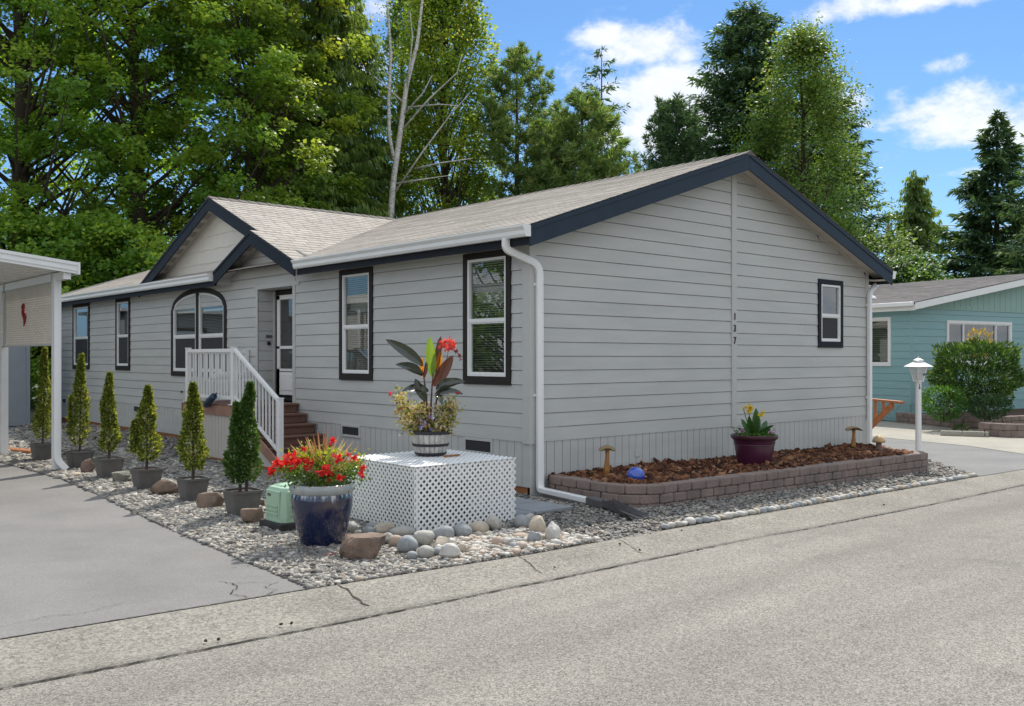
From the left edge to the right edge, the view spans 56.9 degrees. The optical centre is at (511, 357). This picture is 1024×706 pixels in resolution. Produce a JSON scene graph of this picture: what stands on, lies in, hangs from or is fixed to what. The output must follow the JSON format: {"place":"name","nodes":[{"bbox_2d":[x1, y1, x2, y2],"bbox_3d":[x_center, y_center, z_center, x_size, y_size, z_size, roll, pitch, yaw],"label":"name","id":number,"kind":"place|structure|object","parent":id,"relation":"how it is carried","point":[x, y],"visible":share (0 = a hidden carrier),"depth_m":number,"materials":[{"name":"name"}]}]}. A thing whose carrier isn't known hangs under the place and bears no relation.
{"place":"outdoors","nodes":[
{"label":"outdoors","id":0,"kind":"place"},
{"bbox_2d":[0,463,305,638],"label":"driveway","id":1,"kind":"structure","parent":0,"point":[75,555],"depth_m":7.61,"materials":[{"name":"concrete"}]},
{"bbox_2d":[0,486,1023,705],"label":"road","id":2,"kind":"structure","parent":0,"point":[922,606],"depth_m":5.76,"materials":[{"name":"asphalt"}]},
{"bbox_2d":[0,384,1023,639],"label":"yard","id":3,"kind":"structure","parent":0,"point":[32,410],"depth_m":6.84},
{"bbox_2d":[8,307,31,425],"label":"garden shed","id":4,"kind":"structure","parent":3,"relation":"on","point":[18,385],"depth_m":23.26,"materials":[{"name":"grey paint"}]},
{"bbox_2d":[0,202,143,405],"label":"maple tree","id":5,"kind":"object","parent":3,"relation":"on","point":[11,226],"visible":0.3,"depth_m":32.25,"materials":[{"name":"green plant"}]},
{"bbox_2d":[19,208,175,402],"bbox_3d":[-14.537,-1.685,33.586,9.562,7.197,9.346,0,0,-42],"label":"maple tree","id":6,"kind":"object","parent":3,"relation":"on","point":[148,256],"visible":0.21,"depth_m":32.38,"materials":[{"name":"green plant"}]},
{"bbox_2d":[0,0,201,398],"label":"maple tree","id":7,"kind":"object","parent":3,"relation":"on","point":[69,97],"visible":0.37,"depth_m":35.84,"materials":[{"name":"green plant"}]},
{"bbox_2d":[0,0,307,279],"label":"maple tree","id":8,"kind":"object","parent":3,"relation":"on","point":[135,190],"visible":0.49,"depth_m":35.43,"materials":[{"name":"green plant"}]},
{"bbox_2d":[172,184,293,229],"bbox_3d":[-9.982,-2.440,35.539,7.112,8.738,6.580,0,0,-42],"label":"maple tree","id":9,"kind":"object","parent":3,"relation":"on","point":[254,197],"visible":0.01,"depth_m":35.01,"materials":[{"name":"green plant"}]},
{"bbox_2d":[110,0,380,235],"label":"maple tree","id":10,"kind":"object","parent":3,"relation":"on","point":[304,85],"visible":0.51,"depth_m":37.90,"materials":[{"name":"green plant"}]},
{"bbox_2d":[235,0,397,218],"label":"cedar tree","id":11,"kind":"object","parent":3,"relation":"on","point":[345,141],"visible":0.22,"depth_m":42.31,"materials":[{"name":"green plant"}]},
{"bbox_2d":[330,2,414,218],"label":"cedar tree","id":12,"kind":"object","parent":3,"relation":"on","point":[370,91],"visible":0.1,"depth_m":46.43,"materials":[{"name":"green plant"}]},
{"bbox_2d":[361,0,438,215],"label":"upright maple tree","id":13,"kind":"object","parent":3,"relation":"on","point":[393,31],"visible":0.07,"depth_m":51.68,"materials":[{"name":"green plant"}]},
{"bbox_2d":[356,0,488,218],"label":"birch tree","id":14,"kind":"object","parent":3,"relation":"on","point":[395,156],"visible":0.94,"depth_m":43.90,"materials":[{"name":"grey plant"}]},
{"bbox_2d":[377,0,504,217],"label":"upright maple tree","id":15,"kind":"object","parent":3,"relation":"on","point":[422,132],"visible":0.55,"depth_m":46.80,"materials":[{"name":"green plant"}]},
{"bbox_2d":[420,177,496,213],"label":"alder tree","id":16,"kind":"object","parent":3,"relation":"on","point":[469,196],"visible":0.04,"depth_m":49.24,"materials":[{"name":"green plant"}]},
{"bbox_2d":[35,150,896,502],"bbox_3d":[-2.796,-0.642,21.095,9.124,4.865,20.601,0,0,-42],"label":"manufactured home","id":17,"kind":"object","parent":3,"relation":"on","point":[689,310],"visible":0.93,"depth_m":14.18,"materials":[{"name":"grey paint"}]},
{"bbox_2d":[72,303,89,368],"bbox_3d":[-10.906,-0.542,23.964,0.064,1.655,1.290,0,0,-42],"label":"window","id":18,"kind":"structure","parent":17,"relation":"in","point":[79,344],"depth_m":24.05,"materials":[{"name":"brown paint"}]},
{"bbox_2d":[115,297,130,369],"bbox_3d":[-8.942,-0.542,21.763,0.064,1.655,0.910,0,0,-42],"label":"window","id":19,"kind":"structure","parent":17,"relation":"in","point":[122,342],"depth_m":21.82,"materials":[{"name":"black paint"}]},
{"bbox_2d":[171,288,226,376],"bbox_3d":[-6.179,-0.505,18.707,0.119,1.750,2.590,0,0,-42],"label":"window","id":20,"kind":"structure","parent":17,"relation":"in","point":[198,340],"depth_m":18.68,"materials":[{"name":"glass"}]},
{"bbox_2d":[271,290,291,400],"bbox_3d":[-3.889,-0.222,16.515,0.130,1.935,1.150,0,0,-42],"label":"door","id":21,"kind":"structure","parent":17,"relation":"in","point":[283,298],"depth_m":16.70,"materials":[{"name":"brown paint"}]},
{"bbox_2d":[339,266,373,380],"bbox_3d":[-2.321,-0.510,14.426,0.176,1.700,0.925,0,0,-42],"label":"window","id":22,"kind":"structure","parent":17,"relation":"in","point":[359,305],"depth_m":14.47,"materials":[{"name":"brown paint"}]},
{"bbox_2d":[463,249,511,384],"bbox_3d":[-0.271,-0.510,12.128,0.176,1.700,0.935,0,0,-42],"label":"window","id":23,"kind":"structure","parent":17,"relation":"in","point":[497,294],"depth_m":12.15,"materials":[{"name":"brown paint"}]},
{"bbox_2d":[817,279,842,347],"bbox_3d":[5.426,-0.752,16.146,0.800,1.155,0.064,0,0,-42],"label":"window","id":24,"kind":"structure","parent":17,"relation":"in","point":[830,326],"depth_m":16.15,"materials":[{"name":"paint"}]},
{"bbox_2d":[8,422,977,577],"bbox_3d":[-2.740,1.776,18.532,13.650,0.205,19.570,0,0,-42],"label":"gravel bed","id":25,"kind":"object","parent":3,"relation":"on","point":[564,500],"visible":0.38,"depth_m":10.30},
{"bbox_2d":[197,492,223,507],"bbox_3d":[-3.351,1.613,10.525,0.303,0.234,0.227,0,0,2],"label":"boulder","id":26,"kind":"object","parent":25,"relation":"on","point":[209,499],"visible":0.8,"depth_m":10.47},
{"bbox_2d":[182,347,343,471],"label":"porch steps","id":27,"kind":"structure","parent":25,"relation":"on","point":[217,417],"depth_m":15.10,"materials":[{"name":"brown paint"}]},
{"bbox_2d":[203,393,216,407],"bbox_3d":[-4.876,0.684,15.315,0.109,0.259,0.413,0,0,-42],"label":"blue canister","id":28,"kind":"object","parent":27,"relation":"attached to","point":[210,400],"visible":1,"depth_m":15.27,"materials":[{"name":"plastic"}]},
{"bbox_2d":[205,371,254,401],"bbox_3d":[-4.919,0.491,16.460,0.820,0.518,0.340,0,0,-42],"label":"outdoor bench","id":29,"kind":"object","parent":27,"relation":"on","point":[226,378],"visible":0.3,"depth_m":16.30,"materials":[{"name":"white paint"}]},
{"bbox_2d":[339,532,385,559],"bbox_3d":[-1.246,1.604,7.872,0.386,0.271,0.245,0,0,6],"label":"boulder","id":30,"kind":"object","parent":25,"relation":"on","point":[360,546],"visible":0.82,"depth_m":7.77,"materials":[{"name":"stone"}]},
{"bbox_2d":[469,507,534,518],"bbox_3d":[-0.124,1.643,10.004,0.540,0.030,0.500,0,0,-42],"label":"paver","id":31,"kind":"object","parent":25,"relation":"on","point":[520,511],"visible":0.33,"depth_m":9.96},
{"bbox_2d":[483,497,538,504],"bbox_3d":[-0.052,1.643,10.765,0.540,0.030,0.500,0,0,-42],"label":"paver","id":32,"kind":"object","parent":25,"relation":"on","point":[520,501],"visible":0.18,"depth_m":10.72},
{"bbox_2d":[506,501,571,513],"bbox_3d":[0.294,1.643,10.377,0.540,0.030,0.500,0,0,-42],"label":"paver","id":33,"kind":"object","parent":25,"relation":"on","point":[539,507],"visible":0.77,"depth_m":10.30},
{"bbox_2d":[586,496,648,518],"bbox_3d":[1.121,1.608,10.224,0.230,0.120,1.059,0,0,-21],"label":"splash guard","id":34,"kind":"object","parent":25,"relation":"on","point":[622,509],"visible":1,"depth_m":10.23,"materials":[{"name":"grey plastic"}]},
{"bbox_2d":[549,447,927,506],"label":"planter wall","id":35,"kind":"structure","parent":25,"relation":"on","point":[695,489],"depth_m":11.75,"materials":[{"name":"brick"}]},
{"bbox_2d":[903,356,933,450],"bbox_3d":[6.744,0.954,15.690,0.464,1.970,0.464,0,0,-42],"label":"lamp post","id":36,"kind":"object","parent":25,"relation":"on","point":[918,362],"visible":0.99,"depth_m":15.65,"materials":[{"name":"metal"}]},
{"bbox_2d":[470,40,562,203],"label":"pine tree","id":37,"kind":"object","parent":3,"relation":"on","point":[517,62],"visible":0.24,"depth_m":45.35,"materials":[{"name":"green plant"}]},
{"bbox_2d":[508,114,575,194],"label":"pine tree","id":38,"kind":"object","parent":3,"relation":"on","point":[523,174],"visible":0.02,"depth_m":44.43,"materials":[{"name":"green plant"}]},
{"bbox_2d":[526,83,642,191],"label":"pine tree","id":39,"kind":"object","parent":3,"relation":"on","point":[575,135],"visible":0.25,"depth_m":42.13,"materials":[{"name":"green plant"}]},
{"bbox_2d":[574,45,643,172],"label":"spruce tree","id":40,"kind":"object","parent":3,"relation":"on","point":[609,87],"visible":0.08,"depth_m":57.94,"materials":[{"name":"green plant"}]},
{"bbox_2d":[633,90,716,170],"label":"pine tree","id":41,"kind":"object","parent":3,"relation":"on","point":[668,123],"visible":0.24,"depth_m":49.09,"materials":[{"name":"green plant"}]},
{"bbox_2d":[675,0,842,212],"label":"fir tree","id":42,"kind":"object","parent":3,"relation":"on","point":[753,25],"visible":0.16,"depth_m":54.84,"materials":[{"name":"green plant"}]},
{"bbox_2d":[718,11,943,285],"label":"alder tree","id":43,"kind":"object","parent":3,"relation":"on","point":[809,50],"visible":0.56,"depth_m":47.99,"materials":[{"name":"green plant"}]},
{"bbox_2d":[785,67,907,388],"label":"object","id":44,"kind":"object","parent":3,"relation":"on","point":[885,218],"visible":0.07,"depth_m":60.92,"materials":[{"name":"green plant"}]},
{"bbox_2d":[879,170,956,284],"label":"cedar tree","id":45,"kind":"object","parent":3,"relation":"on","point":[919,212],"visible":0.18,"depth_m":61.47,"materials":[{"name":"green plant"}]},
{"bbox_2d":[883,246,967,283],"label":"leafy tree","id":46,"kind":"object","parent":3,"relation":"on","point":[901,268],"visible":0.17,"depth_m":50.76,"materials":[{"name":"green plant"}]},
{"bbox_2d":[921,383,969,422],"bbox_3d":[11.241,1.179,24.593,1.427,1.068,1.322,0,0,-15],"label":"leafy shrub","id":47,"kind":"object","parent":3,"relation":"on","point":[944,413],"visible":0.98,"depth_m":24.41,"materials":[{"name":"green plant"}]},
{"bbox_2d":[869,274,1023,420],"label":"neighbor home","id":48,"kind":"object","parent":3,"relation":"on","point":[911,321],"visible":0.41,"depth_m":29.31,"materials":[{"name":"teal paint"}]},
{"bbox_2d":[872,317,890,365],"bbox_3d":[11.169,-0.500,29.487,0.125,1.500,1.580,0,0,-31],"label":"window","id":49,"kind":"structure","parent":48,"relation":"in","point":[875,319],"depth_m":29.06,"materials":[{"name":"white plastic"}]},
{"bbox_2d":[946,320,1011,364],"bbox_3d":[14.826,-0.470,29.969,3.400,1.380,0.065,0,0,-31],"label":"window","id":50,"kind":"structure","parent":48,"relation":"in","point":[995,324],"depth_m":29.94,"materials":[{"name":"white plastic"}]},
{"bbox_2d":[872,421,1023,453],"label":"concrete apron","id":51,"kind":"object","parent":3,"relation":"on","point":[894,430],"visible":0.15,"depth_m":22.66,"materials":[{"name":"concrete"}]},
{"bbox_2d":[952,422,969,430],"bbox_3d":[11.750,1.860,24.737,0.509,0.418,0.507,0,0,-42],"label":"weed tuft","id":52,"kind":"object","parent":51,"relation":"on","point":[960,425],"visible":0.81,"depth_m":24.69,"materials":[{"name":"green plant"}]},
{"bbox_2d":[940,430,988,436],"bbox_3d":[11.044,1.845,23.087,1.065,0.117,0.199,0,0,26],"label":"block edging","id":53,"kind":"object","parent":51,"relation":"on","point":[965,433],"visible":1,"depth_m":23.00,"materials":[{"name":"concrete"}]},
{"bbox_2d":[979,422,1023,436],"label":"planter wall","id":54,"kind":"structure","parent":51,"relation":"on","point":[1003,430],"depth_m":22.75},
{"bbox_2d":[896,412,1023,428],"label":"planter wall","id":55,"kind":"structure","parent":3,"relation":"on","point":[928,420],"depth_m":26.05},
{"bbox_2d":[921,408,1023,416],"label":"planter soil","id":56,"kind":"structure","parent":55,"relation":"in","point":[1012,413],"depth_m":28.40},
{"bbox_2d":[925,334,1023,415],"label":"laurel shrub","id":57,"kind":"object","parent":55,"relation":"on","point":[949,370],"visible":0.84,"depth_m":24.91,"materials":[{"name":"green plant"}]},
{"bbox_2d":[966,327,993,358],"bbox_3d":[12.873,-0.392,26.000,1.373,0.939,0.660,0,0,-42],"label":"golden shrub","id":58,"kind":"object","parent":57,"relation":"attached to","point":[973,329],"visible":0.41,"depth_m":25.95,"materials":[{"name":"yellow plant"}]},
{"bbox_2d":[923,109,1023,278],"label":"fir tree","id":59,"kind":"object","parent":3,"relation":"on","point":[976,248],"visible":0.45,"depth_m":53.36,"materials":[{"name":"green plant"}]},
{"bbox_2d":[963,393,1014,420],"bbox_3d":[12.212,1.253,24.184,1.524,0.738,1.181,0,0,-42],"label":"leafy shrub","id":60,"kind":"object","parent":3,"relation":"on","point":[989,414],"visible":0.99,"depth_m":24.01,"materials":[{"name":"green plant"}]},
{"bbox_2d":[992,133,1023,274],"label":"fir tree","id":61,"kind":"object","parent":3,"relation":"on","point":[1020,255],"visible":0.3,"depth_m":46.61,"materials":[{"name":"green plant"}]},
{"bbox_2d":[0,0,1023,360],"label":"sky","id":62,"kind":"structure","parent":0,"point":[938,70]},
{"bbox_2d":[689,147,719,160],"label":"pine tree","id":63,"kind":"object","parent":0,"point":[708,155],"depth_m":49.55,"materials":[{"name":"green plant"}]},
{"bbox_2d":[489,425,1023,475],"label":"driveway","id":64,"kind":"structure","parent":0,"point":[980,461],"depth_m":18.26,"materials":[{"name":"concrete"}]},
{"bbox_2d":[872,398,904,428],"bbox_3d":[7.579,1.270,19.450,0.134,0.845,1.711,0,0,-6],"label":"cedar rail","id":65,"kind":"object","parent":64,"relation":"on","point":[883,413],"visible":0.57,"depth_m":19.27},
{"bbox_3d":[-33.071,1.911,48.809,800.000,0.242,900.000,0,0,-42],"label":"ground","id":66,"kind":"structure","parent":0,"visible":0},
{"bbox_2d":[0,428,591,589],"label":"crushed gravel","id":67,"kind":"structure","parent":66,"relation":"on","point":[289,556],"depth_m":9.26,"materials":[{"name":"gravel"}]},
{"bbox_2d":[8,447,30,453],"bbox_3d":[-9.560,1.630,17.050,4.224,0.120,0.143,0,0,31],"label":"brick edging","id":68,"kind":"object","parent":67,"relation":"on","point":[22,450],"visible":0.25,"depth_m":16.37,"materials":[{"name":"brick"}]},
{"bbox_2d":[0,249,79,469],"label":"carport","id":69,"kind":"object","parent":67,"relation":"on","point":[23,274],"visible":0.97,"depth_m":14.29,"materials":[{"name":"white paint"}]},
{"bbox_2d":[21,303,25,326],"bbox_3d":[-7.764,-0.683,15.038,0.076,0.372,0.232,0,0,-42],"label":"lizard ornament","id":70,"kind":"object","parent":69,"relation":"hanging from","point":[23,313],"visible":1,"depth_m":15.02,"materials":[{"name":"red metal"}]},
{"bbox_2d":[29,346,50,460],"bbox_3d":[-7.618,0.732,15.320,0.349,1.857,0.370,0,0,-42],"label":"potted conifer","id":71,"kind":"object","parent":67,"relation":"on","point":[41,450],"visible":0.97,"depth_m":15.27,"materials":[{"name":"plant"}]},
{"bbox_2d":[64,352,94,467],"bbox_3d":[-6.529,0.787,14.260,0.368,1.746,0.357,0,0,-42],"label":"potted conifer","id":72,"kind":"object","parent":67,"relation":"on","point":[76,458],"visible":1,"depth_m":14.22,"materials":[{"name":"plant"}]},
{"bbox_2d":[80,458,94,472],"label":"boulder","id":73,"kind":"object","parent":67,"relation":"on","point":[87,465],"visible":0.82,"depth_m":13.61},
{"bbox_2d":[92,371,124,477],"bbox_3d":[-5.599,0.917,13.140,0.353,1.485,0.358,0,0,-42],"label":"potted conifer","id":74,"kind":"object","parent":67,"relation":"on","point":[107,466],"visible":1,"depth_m":13.08,"materials":[{"name":"plant"}]},
{"bbox_2d":[111,471,130,481],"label":"boulder","id":75,"kind":"object","parent":67,"relation":"on","point":[123,476],"visible":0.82,"depth_m":12.56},
{"bbox_2d":[126,384,163,488],"bbox_3d":[-4.677,0.992,12.049,0.478,1.336,0.416,0,0,-42],"label":"potted conifer","id":76,"kind":"object","parent":67,"relation":"on","point":[147,477],"visible":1,"depth_m":11.98,"materials":[{"name":"green plant"}]},
{"bbox_2d":[150,480,178,493],"bbox_3d":[-4.224,1.581,11.536,0.357,0.199,0.233,0,0,-6],"label":"boulder","id":77,"kind":"object","parent":67,"relation":"on","point":[164,486],"visible":0.93,"depth_m":11.45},
{"bbox_2d":[175,381,210,500],"bbox_3d":[-3.737,0.960,11.049,0.407,1.399,0.398,0,0,-42],"label":"potted conifer","id":78,"kind":"object","parent":67,"relation":"on","point":[192,487],"visible":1,"depth_m":10.97,"materials":[{"name":"green plant"}]},
{"bbox_2d":[221,380,263,515],"bbox_3d":[-2.867,0.946,10.062,0.454,1.428,0.420,0,0,-42],"label":"potted conifer","id":79,"kind":"object","parent":67,"relation":"on","point":[247,459],"visible":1,"depth_m":10.00,"materials":[{"name":"green plant"}]},
{"bbox_2d":[240,508,263,522],"bbox_3d":[-2.618,1.606,9.501,0.217,0.191,0.139,0,0,-42],"label":"boulder","id":80,"kind":"object","parent":67,"relation":"on","point":[251,515],"visible":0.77,"depth_m":9.46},
{"bbox_2d":[259,482,295,531],"bbox_3d":[-2.182,1.457,9.307,0.450,0.446,0.450,0,0,-42],"label":"utility pedestal","id":81,"kind":"object","parent":67,"relation":"on","point":[279,514],"visible":0.54,"depth_m":9.10,"materials":[{"name":"green plastic"}]},
{"bbox_2d":[266,432,370,545],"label":"potted flowers","id":82,"kind":"object","parent":67,"relation":"on","point":[321,504],"visible":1,"depth_m":8.32,"materials":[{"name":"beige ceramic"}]},
{"bbox_2d":[347,521,360,532],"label":"river stone","id":83,"kind":"object","parent":67,"relation":"on","point":[353,526],"visible":0.64,"depth_m":8.91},
{"bbox_2d":[373,522,394,533],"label":"river stone","id":84,"kind":"object","parent":67,"relation":"on","point":[382,527],"visible":0.66,"depth_m":8.84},
{"bbox_2d":[388,535,400,545],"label":"river stone","id":85,"kind":"object","parent":67,"relation":"on","point":[393,540],"visible":0.62,"depth_m":8.29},
{"bbox_2d":[388,526,415,535],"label":"river stone","id":86,"kind":"object","parent":67,"relation":"on","point":[402,530],"visible":0.71,"depth_m":8.74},
{"bbox_2d":[396,535,417,551],"bbox_3d":[-0.894,1.594,8.080,0.172,0.159,0.164,0,0,-42],"label":"river stone","id":87,"kind":"object","parent":67,"relation":"on","point":[406,543],"visible":0.92,"depth_m":8.03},
{"bbox_2d":[414,530,434,545],"bbox_3d":[-0.782,1.595,8.342,0.181,0.154,0.185,0,0,-42],"label":"river stone","id":88,"kind":"object","parent":67,"relation":"on","point":[423,537],"visible":0.83,"depth_m":8.28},
{"bbox_2d":[417,545,434,557],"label":"river stone","id":89,"kind":"object","parent":67,"relation":"on","point":[426,551],"visible":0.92,"depth_m":7.83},
{"bbox_2d":[385,477,470,522],"bbox_3d":[-0.872,1.480,9.792,0.640,0.380,0.640,0,0,-42],"label":"utility box","id":90,"kind":"object","parent":67,"relation":"on","point":[447,500],"visible":0.34,"depth_m":9.60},
{"bbox_2d":[347,449,515,531],"bbox_3d":[-0.843,1.345,9.774,1.296,0.652,1.296,0,0,-42],"label":"lattice box","id":91,"kind":"object","parent":67,"relation":"on","point":[431,464],"visible":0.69,"depth_m":9.37,"materials":[{"name":"plastic"}]},
{"bbox_2d":[386,336,465,454],"bbox_3d":[-0.903,0.387,9.942,0.847,1.246,0.477,0,0,-7],"label":"barrel planter","id":92,"kind":"object","parent":91,"relation":"on","point":[430,436],"visible":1,"depth_m":9.89,"materials":[{"name":"wood"}]},
{"bbox_2d":[433,525,453,538],"bbox_3d":[-0.632,1.603,8.637,0.212,0.148,0.157,0,0,6],"label":"river stone","id":93,"kind":"object","parent":67,"relation":"on","point":[447,531],"visible":0.7,"depth_m":8.58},
{"bbox_2d":[453,523,471,535],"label":"river stone","id":94,"kind":"object","parent":67,"relation":"on","point":[462,529],"visible":0.75,"depth_m":8.70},
{"bbox_2d":[469,521,488,532],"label":"river stone","id":95,"kind":"object","parent":67,"relation":"on","point":[480,526],"visible":0.72,"depth_m":8.84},
{"bbox_2d":[485,514,501,530],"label":"river stone","id":96,"kind":"object","parent":67,"relation":"on","point":[493,522],"visible":0.89,"depth_m":8.94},
{"bbox_2d":[434,526,599,561],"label":"river pebbles","id":97,"kind":"object","parent":67,"relation":"on","point":[485,538],"visible":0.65,"depth_m":8.35,"materials":[{"name":"gravel"}]},
{"bbox_2d":[433,536,449,547],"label":"river stone","id":98,"kind":"object","parent":97,"relation":"on","point":[441,540],"visible":0.66,"depth_m":8.22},
{"bbox_2d":[439,543,460,557],"bbox_3d":[-0.506,1.597,7.817,0.146,0.138,0.162,0,0,-42],"label":"river stone","id":99,"kind":"object","parent":97,"relation":"on","point":[449,550],"visible":0.96,"depth_m":7.78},
{"bbox_2d":[529,515,545,531],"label":"river stone","id":100,"kind":"object","parent":97,"relation":"on","point":[536,523],"visible":0.88,"depth_m":8.83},
{"bbox_2d":[545,521,559,539],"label":"river stone","id":101,"kind":"object","parent":97,"relation":"on","point":[552,530],"visible":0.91,"depth_m":8.50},
{"bbox_2d":[513,514,530,527],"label":"river stone","id":102,"kind":"object","parent":67,"relation":"on","point":[520,520],"visible":0.73,"depth_m":9.14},
{"bbox_2d":[527,531,540,540],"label":"river stone","id":103,"kind":"object","parent":67,"relation":"on","point":[534,536],"visible":0.87,"depth_m":8.42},
{"bbox_2d":[0,470,1023,689],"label":"kerb","id":104,"kind":"structure","parent":66,"relation":"on","point":[31,659],"depth_m":6.77,"materials":[{"name":"concrete"}]},
{"bbox_2d":[3,486,1016,687],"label":"kerb joints","id":105,"kind":"object","parent":104,"relation":"on","point":[355,598],"visible":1,"depth_m":6.40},
{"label":"planter soil","id":106,"kind":"object","parent":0,"visible":0},
{"bbox_2d":[548,442,913,483],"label":"bark mulch","id":107,"kind":"object","parent":106,"relation":"on","point":[664,470],"visible":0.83,"depth_m":12.66,"materials":[{"name":"wood"}]},
{"bbox_2d":[599,445,615,474],"bbox_3d":[1.190,1.285,11.806,0.198,0.391,0.192,0,0,-42],"label":"wooden mushroom","id":108,"kind":"object","parent":107,"relation":"on","point":[607,449],"visible":0.98,"depth_m":11.78,"materials":[{"name":"brown wood"}]},
{"bbox_2d":[627,467,644,479],"bbox_3d":[1.443,1.374,11.027,0.212,0.212,0.212,0,0,-42],"label":"gazing ball","id":109,"kind":"object","parent":107,"relation":"on","point":[635,472],"visible":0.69,"depth_m":10.95,"materials":[{"name":"blue glass"}]},
{"bbox_2d":[730,403,777,464],"bbox_3d":[3.343,1.066,13.043,0.642,0.884,0.642,0,0,8],"label":"purple pot","id":110,"kind":"object","parent":107,"relation":"on","point":[754,440],"visible":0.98,"depth_m":12.87,"materials":[{"name":"ceramic"}]},
{"bbox_2d":[845,426,862,446],"bbox_3d":[5.734,1.351,15.861,0.266,0.408,0.258,0,0,-42],"label":"wooden mushroom","id":111,"kind":"object","parent":107,"relation":"on","point":[853,440],"visible":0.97,"depth_m":15.83,"materials":[{"name":"brown wood"}]},
{"bbox_2d":[872,435,885,450],"bbox_3d":[6.011,1.409,15.491,0.210,0.283,0.210,0,0,-42],"label":"wooden mushroom","id":112,"kind":"object","parent":107,"relation":"on","point":[878,440],"visible":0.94,"depth_m":15.44,"materials":[{"name":"brown wood"}]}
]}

